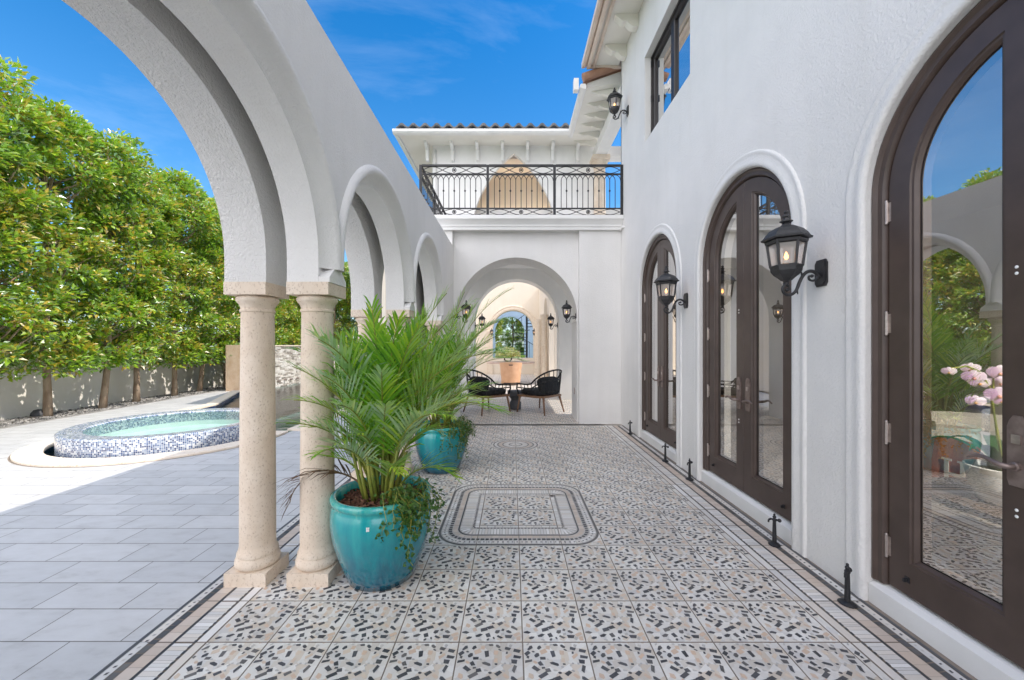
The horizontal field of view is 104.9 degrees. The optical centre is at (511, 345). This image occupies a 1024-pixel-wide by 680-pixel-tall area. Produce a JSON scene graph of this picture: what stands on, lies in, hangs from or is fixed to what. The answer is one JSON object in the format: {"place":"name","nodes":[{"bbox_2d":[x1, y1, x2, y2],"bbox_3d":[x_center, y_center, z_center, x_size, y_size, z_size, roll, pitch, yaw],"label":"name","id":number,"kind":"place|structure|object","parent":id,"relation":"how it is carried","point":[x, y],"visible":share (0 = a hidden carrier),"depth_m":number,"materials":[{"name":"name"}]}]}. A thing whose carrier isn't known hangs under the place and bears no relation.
{"place":"outdoors","nodes":[
{"label":"outdoors","id":0,"kind":"place"},
{"bbox_2d":[0,385,225,427],"bbox_3d":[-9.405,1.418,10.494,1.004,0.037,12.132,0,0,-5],"label":"gravel","id":1,"kind":"structure","parent":0,"point":[26,419],"depth_m":8.75,"materials":[{"name":"grey gravel"}]},
{"bbox_2d":[0,113,21,361],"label":"hedge tree","id":2,"kind":"object","parent":1,"relation":"on","point":[3,142],"visible":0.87,"depth_m":6.46,"materials":[{"name":"green plant"}]},
{"bbox_2d":[28,409,42,417],"bbox_3d":[-9.380,1.350,7.800,0.260,0.170,0.260,0,0,0],"label":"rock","id":3,"kind":"object","parent":1,"relation":"on","point":[36,413],"visible":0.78,"depth_m":7.72,"materials":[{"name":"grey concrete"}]},
{"bbox_2d":[0,55,76,376],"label":"hedge tree","id":4,"kind":"object","parent":1,"relation":"on","point":[26,111],"visible":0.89,"depth_m":6.94,"materials":[{"name":"green plant"}]},
{"bbox_2d":[0,94,121,416],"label":"hedge tree","id":5,"kind":"object","parent":1,"relation":"on","point":[99,170],"visible":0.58,"depth_m":7.87,"materials":[{"name":"green plant"}]},
{"bbox_2d":[37,123,172,408],"bbox_3d":[-9.241,-1.780,8.996,2.344,6.491,2.264,0,0,0],"label":"hedge tree","id":6,"kind":"object","parent":1,"relation":"on","point":[115,150],"visible":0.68,"depth_m":8.81,"materials":[{"name":"green plant"}]},
{"bbox_2d":[0,389,225,428],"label":"bed edging kerb","id":7,"kind":"structure","parent":1,"relation":"on","point":[101,410],"depth_m":8.22,"materials":[{"name":"concrete"}]},
{"bbox_2d":[72,160,190,401],"bbox_3d":[-9.470,-1.625,9.938,2.283,6.167,2.333,0,0,7],"label":"hedge tree","id":8,"kind":"object","parent":1,"relation":"on","point":[153,288],"visible":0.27,"depth_m":9.85,"materials":[{"name":"green plant"}]},
{"bbox_2d":[122,166,219,395],"bbox_3d":[-9.493,-1.742,11.112,2.362,6.403,2.286,0,0,-1],"label":"hedge tree","id":9,"kind":"object","parent":1,"relation":"on","point":[179,182],"visible":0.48,"depth_m":10.99,"materials":[{"name":"green plant"}]},
{"bbox_2d":[169,198,239,391],"bbox_3d":[-9.528,-1.564,12.136,2.344,6.051,2.264,0,0,17],"label":"hedge tree","id":10,"kind":"object","parent":1,"relation":"on","point":[216,242],"visible":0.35,"depth_m":11.86,"materials":[{"name":"green plant"}]},
{"bbox_2d":[185,196,240,386],"bbox_3d":[-9.711,-1.841,13.332,2.283,6.607,2.333,0,0,3],"label":"hedge tree","id":11,"kind":"object","parent":1,"relation":"on","point":[237,307],"visible":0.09,"depth_m":12.86,"materials":[{"name":"green plant"}]},
{"bbox_2d":[215,276,278,342],"bbox_3d":[-9.858,-2.022,14.496,2.362,6.972,2.286,0,0,-14],"label":"hedge tree","id":12,"kind":"object","parent":1,"relation":"on","point":[238,321],"depth_m":14.02,"materials":[{"name":"green plant"}]},
{"bbox_2d":[233,299,289,344],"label":"hedge tree","id":13,"kind":"object","parent":1,"relation":"on","point":[279,334],"visible":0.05,"depth_m":15.60,"materials":[{"name":"green plant"}]},
{"bbox_2d":[275,295,300,344],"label":"hedge tree","id":14,"kind":"object","parent":1,"relation":"on","point":[291,337],"visible":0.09,"depth_m":16.58,"materials":[{"name":"green plant"}]},
{"bbox_2d":[279,296,300,344],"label":"hedge tree","id":15,"kind":"object","parent":1,"relation":"on","point":[294,320],"visible":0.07,"depth_m":17.12,"materials":[{"name":"green plant"}]},
{"bbox_2d":[288,302,300,344],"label":"hedge tree","id":16,"kind":"object","parent":1,"relation":"on","point":[299,307],"visible":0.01,"depth_m":18.41,"materials":[{"name":"green plant"}]},
{"bbox_2d":[336,262,357,348],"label":"hedge tree","id":17,"kind":"object","parent":1,"relation":"on","point":[344,305],"visible":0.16,"depth_m":19.77,"materials":[{"name":"green plant"}]},
{"bbox_2d":[0,390,356,679],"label":"pool deck","id":18,"kind":"structure","parent":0,"point":[101,567],"depth_m":2.81,"materials":[{"name":"grey tile"}]},
{"bbox_2d":[8,390,348,467],"bbox_3d":[-5.950,1.388,11.748,5.100,0.034,14.505,0,0,0],"label":"pool coping","id":19,"kind":"object","parent":18,"relation":"on","point":[32,455],"visible":0.73,"depth_m":4.86,"materials":[{"name":"stone"}]},
{"bbox_2d":[44,388,344,456],"bbox_3d":[-5.950,2.030,11.750,5.300,1.250,14.500,0,0,0],"label":"pool basin","id":20,"kind":"object","parent":18,"relation":"in","point":[279,427],"visible":0.02,"depth_m":13.00,"materials":[{"name":"paint"}]},
{"bbox_2d":[54,408,238,457],"bbox_3d":[-5.200,1.890,6.130,2.520,1.430,2.520,0,0,0],"label":"spa","id":21,"kind":"object","parent":20,"relation":"on","point":[154,433],"visible":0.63,"depth_m":5.50,"materials":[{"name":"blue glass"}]},
{"bbox_2d":[217,383,341,417],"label":"water","id":22,"kind":"structure","parent":20,"relation":"in","point":[281,391],"depth_m":11.76,"materials":[{"name":"teal liquid"}]},
{"bbox_2d":[226,345,339,418],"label":"water wall","id":23,"kind":"structure","parent":20,"relation":"on","point":[286,373],"depth_m":14.12,"materials":[{"name":"stone"}]},
{"bbox_2d":[333,262,354,349],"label":"hedge tree","id":24,"kind":"object","parent":18,"relation":"on","point":[343,315],"visible":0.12,"depth_m":19.97,"materials":[{"name":"green plant"}]},
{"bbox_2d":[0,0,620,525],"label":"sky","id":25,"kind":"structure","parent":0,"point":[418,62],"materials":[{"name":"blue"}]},
{"bbox_2d":[500,362,521,384],"bbox_3d":[-0.041,0.996,13.794,0.651,0.810,0.639,0,0,44],"label":"planter pot","id":26,"kind":"object","parent":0,"point":[511,372],"visible":0.93,"depth_m":13.60,"materials":[{"name":"orange ceramic"}]},
{"bbox_2d":[495,346,520,361],"bbox_3d":[-0.150,0.314,14.560,1.024,0.582,1.011,0,0,0],"label":"potted plant","id":27,"kind":"object","parent":26,"relation":"in","point":[515,353],"visible":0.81,"depth_m":14.38,"materials":[{"name":"green plant"}]},
{"bbox_2d":[89,374,977,679],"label":"patio floor","id":28,"kind":"structure","parent":0,"point":[567,546],"depth_m":2.15,"materials":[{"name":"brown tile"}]},
{"bbox_2d":[223,282,288,587],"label":"column","id":29,"kind":"structure","parent":28,"relation":"on","point":[261,560],"depth_m":2.32,"materials":[{"name":"stone"}]},
{"bbox_2d":[62,0,451,420],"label":"arcade wall","id":30,"kind":"structure","parent":28,"relation":"on","point":[310,179],"depth_m":2.20,"materials":[{"name":"white paint"}]},
{"bbox_2d":[286,282,345,587],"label":"column","id":31,"kind":"structure","parent":28,"relation":"on","point":[317,564],"depth_m":2.31,"materials":[{"name":"stone"}]},
{"bbox_2d":[351,310,381,479],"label":"column","id":32,"kind":"structure","parent":28,"relation":"on","point":[359,315],"depth_m":4.09,"materials":[{"name":"stone"}]},
{"bbox_2d":[329,474,431,591],"bbox_3d":[-0.800,1.145,2.429,0.596,0.512,0.598,0,0,0],"label":"planter pot","id":33,"kind":"object","parent":28,"relation":"on","point":[368,561],"visible":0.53,"depth_m":2.19,"materials":[{"name":"teal ceramic"}]},
{"bbox_2d":[275,283,516,519],"bbox_3d":[-0.738,0.314,2.374,1.249,1.440,1.332,0,0,-38],"label":"areca palm","id":34,"kind":"object","parent":33,"relation":"in","point":[377,386],"visible":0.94,"depth_m":2.25,"materials":[{"name":"plant"}]},
{"bbox_2d":[373,475,444,572],"bbox_3d":[-0.584,1.015,2.310,0.353,0.479,0.447,0,0,0],"label":"trailing ivy","id":35,"kind":"object","parent":33,"relation":"in","point":[403,496],"visible":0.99,"depth_m":2.21,"materials":[{"name":"plant"}]},
{"bbox_2d":[386,310,414,474],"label":"column","id":36,"kind":"structure","parent":28,"relation":"on","point":[408,313],"depth_m":4.12,"materials":[{"name":"stone"}]},
{"bbox_2d":[424,321,442,419],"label":"column","id":37,"kind":"structure","parent":28,"relation":"on","point":[429,327],"depth_m":5.90,"materials":[{"name":"stone"}]},
{"bbox_2d":[415,419,467,473],"bbox_3d":[-0.800,1.145,4.460,0.596,0.512,0.596,0,0,0],"label":"planter pot","id":38,"kind":"object","parent":28,"relation":"on","point":[431,441],"visible":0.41,"depth_m":4.22,"materials":[{"name":"teal ceramic"}]},
{"bbox_2d":[435,415,476,460],"bbox_3d":[-0.594,1.015,4.319,0.315,0.468,0.573,0,0,41],"label":"trailing ivy","id":39,"kind":"object","parent":38,"relation":"in","point":[459,423],"visible":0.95,"depth_m":4.26,"materials":[{"name":"plant"}]},
{"bbox_2d":[412,288,528,427],"bbox_3d":[-0.608,0.134,4.461,1.658,1.660,1.334,0,0,0],"label":"areca palm","id":40,"kind":"object","parent":38,"relation":"in","point":[458,344],"visible":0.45,"depth_m":4.35,"materials":[{"name":"plant"}]},
{"bbox_2d":[463,369,510,415],"bbox_3d":[-0.569,0.944,8.255,0.803,0.920,0.826,0,0,-41],"label":"armchair","id":41,"kind":"object","parent":28,"relation":"on","point":[492,392],"visible":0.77,"depth_m":8.01,"materials":[{"name":"black wood"}]},
{"bbox_2d":[378,68,624,423],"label":"loggia wing","id":42,"kind":"structure","parent":28,"relation":"on","point":[543,266],"depth_m":8.76,"materials":[{"name":"white paint"}]},
{"bbox_2d":[457,300,470,322],"bbox_3d":[-0.880,-0.622,7.283,0.283,0.421,0.199,0,0,22],"label":"wall lantern","id":43,"kind":"object","parent":42,"relation":"attached to","point":[467,308],"depth_m":7.23,"materials":[{"name":"metal"}]},
{"bbox_2d":[475,314,485,327],"bbox_3d":[-0.824,-0.624,10.363,0.290,0.432,0.204,0,0,22],"label":"wall lantern","id":44,"kind":"object","parent":42,"relation":"attached to","point":[481,317],"depth_m":10.31,"materials":[{"name":"metal"}]},
{"bbox_2d":[486,361,534,382],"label":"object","id":45,"kind":"object","parent":42,"relation":"attached to","point":[499,362],"visible":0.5,"depth_m":14.38,"materials":[{"name":"beige stone"}]},
{"bbox_2d":[419,164,622,214],"bbox_3d":[0.162,-2.708,8.179,3.571,0.904,2.606,0,0,0],"label":"balcony railing","id":46,"kind":"object","parent":42,"relation":"on","point":[432,197],"visible":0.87,"depth_m":6.89,"materials":[{"name":"black metal"}]},
{"bbox_2d":[547,313,557,329],"bbox_3d":[1.054,-0.624,10.337,0.290,0.432,0.204,0,0,22],"label":"wall lantern","id":47,"kind":"object","parent":42,"relation":"attached to","point":[550,317],"depth_m":10.31,"materials":[{"name":"metal"}]},
{"bbox_2d":[562,300,575,322],"bbox_3d":[1.042,-0.622,7.257,0.283,0.421,0.199,0,0,22],"label":"wall lantern","id":48,"kind":"object","parent":42,"relation":"attached to","point":[566,306],"depth_m":7.23,"materials":[{"name":"metal"}]},
{"bbox_2d":[507,390,521,409],"bbox_3d":[0.075,1.196,8.620,0.350,0.411,0.350,0,0,0],"label":"side table","id":49,"kind":"object","parent":28,"relation":"on","point":[514,396],"visible":0.69,"depth_m":8.50,"materials":[{"name":"grey concrete"}]},
{"bbox_2d":[516,369,564,415],"bbox_3d":[0.638,0.944,8.233,0.803,0.920,0.826,0,0,44],"label":"armchair","id":50,"kind":"object","parent":28,"relation":"on","point":[548,387],"visible":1,"depth_m":8.01,"materials":[{"name":"black fabric"}]},
{"bbox_2d":[627,420,631,434],"bbox_3d":[1.860,1.290,6.200,0.078,0.221,0.084,0,0,7],"label":"door holdback","id":51,"kind":"object","parent":28,"relation":"on","point":[630,423],"depth_m":6.19,"materials":[{"name":"black metal"}]},
{"bbox_2d":[662,443,668,461],"bbox_3d":[1.850,1.290,4.750,0.084,0.221,0.078,0,0,-31],"label":"door holdback","id":52,"kind":"object","parent":28,"relation":"on","point":[665,458],"depth_m":4.74,"materials":[{"name":"black metal"}]},
{"bbox_2d":[685,458,693,480],"bbox_3d":[1.850,1.290,4.100,0.078,0.221,0.084,0,0,2],"label":"door holdback","id":53,"kind":"object","parent":28,"relation":"on","point":[689,463],"depth_m":4.09,"materials":[{"name":"black metal"}]},
{"bbox_2d":[767,513,781,547],"bbox_3d":[1.840,1.290,2.760,0.078,0.221,0.084,0,0,-7],"label":"door holdback","id":54,"kind":"object","parent":28,"relation":"on","point":[774,543],"depth_m":2.75,"materials":[{"name":"black metal"}]},
{"bbox_2d":[582,0,1023,679],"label":"house","id":55,"kind":"structure","parent":28,"relation":"on","point":[862,412],"depth_m":2.27,"materials":[{"name":"white paint"}]},
{"bbox_2d":[607,87,628,119],"bbox_3d":[1.762,-4.049,6.617,0.362,0.540,0.255,0,0,-22],"label":"wall lantern","id":56,"kind":"object","parent":55,"relation":"attached to","point":[614,97],"depth_m":6.57,"materials":[{"name":"metal"}]},
{"bbox_2d":[644,241,660,438],"bbox_3d":[2.011,-0.067,5.619,0.148,2.672,0.624,0,0,0],"label":"door","id":57,"kind":"structure","parent":55,"relation":"in","point":[652,335],"depth_m":5.66,"materials":[{"name":"brown wood"}]},
{"bbox_2d":[658,239,675,448],"bbox_3d":[2.011,-0.067,4.993,0.148,2.672,0.624,0,0,0],"label":"door","id":58,"kind":"structure","parent":55,"relation":"in","point":[668,321],"depth_m":5.11,"materials":[{"name":"brown wood"}]},
{"bbox_2d":[653,265,687,313],"bbox_3d":[1.762,-0.619,4.407,0.362,0.540,0.255,0,0,-22],"label":"wall lantern","id":59,"kind":"object","parent":55,"relation":"attached to","point":[666,278],"depth_m":4.35,"materials":[{"name":"metal"}]},
{"bbox_2d":[651,0,689,131],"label":"window","id":60,"kind":"structure","parent":55,"relation":"in","point":[670,59],"depth_m":5.09,"materials":[{"name":"black"}]},
{"bbox_2d":[707,183,743,491],"bbox_3d":[2.011,-0.067,3.713,0.148,2.672,0.624,0,0,0],"label":"door","id":61,"kind":"structure","parent":55,"relation":"in","point":[725,274],"depth_m":3.70,"materials":[{"name":"brown wood"}]},
{"bbox_2d":[742,177,790,520],"bbox_3d":[2.011,-0.067,3.087,0.148,2.672,0.624,0,0,0],"label":"door","id":62,"kind":"structure","parent":55,"relation":"in","point":[767,312],"depth_m":3.14,"materials":[{"name":"brown wood"}]},
{"bbox_2d":[760,210,827,295],"bbox_3d":[1.762,-0.575,2.485,0.362,0.540,0.255,0,0,-22],"label":"wall lantern","id":63,"kind":"object","parent":55,"relation":"attached to","point":[786,233],"depth_m":2.44,"materials":[{"name":"metal"}]},
{"bbox_2d":[884,0,1023,668],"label":"door","id":64,"kind":"structure","parent":55,"relation":"in","point":[954,212],"depth_m":1.77,"materials":[{"name":"brown metal"}]},
{"bbox_2d":[837,563,857,608],"bbox_3d":[1.815,1.290,2.130,0.084,0.221,0.078,0,0,25],"label":"door holdback","id":65,"kind":"object","parent":28,"relation":"on","point":[845,601],"depth_m":2.12,"materials":[{"name":"black metal"}]},
{"label":"ground","id":66,"kind":"structure","parent":0,"visible":0},
{"bbox_2d":[0,325,287,419],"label":"garden wall","id":67,"kind":"structure","parent":66,"relation":"on","point":[23,397],"depth_m":9.14,"materials":[{"name":"paint"}]},
{"bbox_2d":[495,319,503,350],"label":"hedge tree","id":68,"kind":"object","parent":66,"relation":"on","point":[499,328],"visible":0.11,"depth_m":27.30,"materials":[{"name":"green plant"}]},
{"bbox_2d":[499,317,523,357],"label":"hedge tree","id":69,"kind":"object","parent":66,"relation":"on","point":[507,339],"visible":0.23,"depth_m":28.84,"materials":[{"name":"green plant"}]},
{"bbox_2d":[493,311,532,357],"bbox_3d":[0.000,-0.680,25.700,12.000,4.230,0.400,0,0,0],"label":"garden gateway","id":70,"kind":"object","parent":66,"relation":"on","point":[515,314],"visible":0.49,"depth_m":25.50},
{"bbox_2d":[513,315,532,357],"bbox_3d":[0.849,-1.685,22.601,1.595,6.220,1.598,0,0,0],"label":"spiral stair","id":71,"kind":"object","parent":66,"relation":"on","point":[527,341],"visible":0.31,"depth_m":22.55,"materials":[{"name":"black metal"}]}
]}

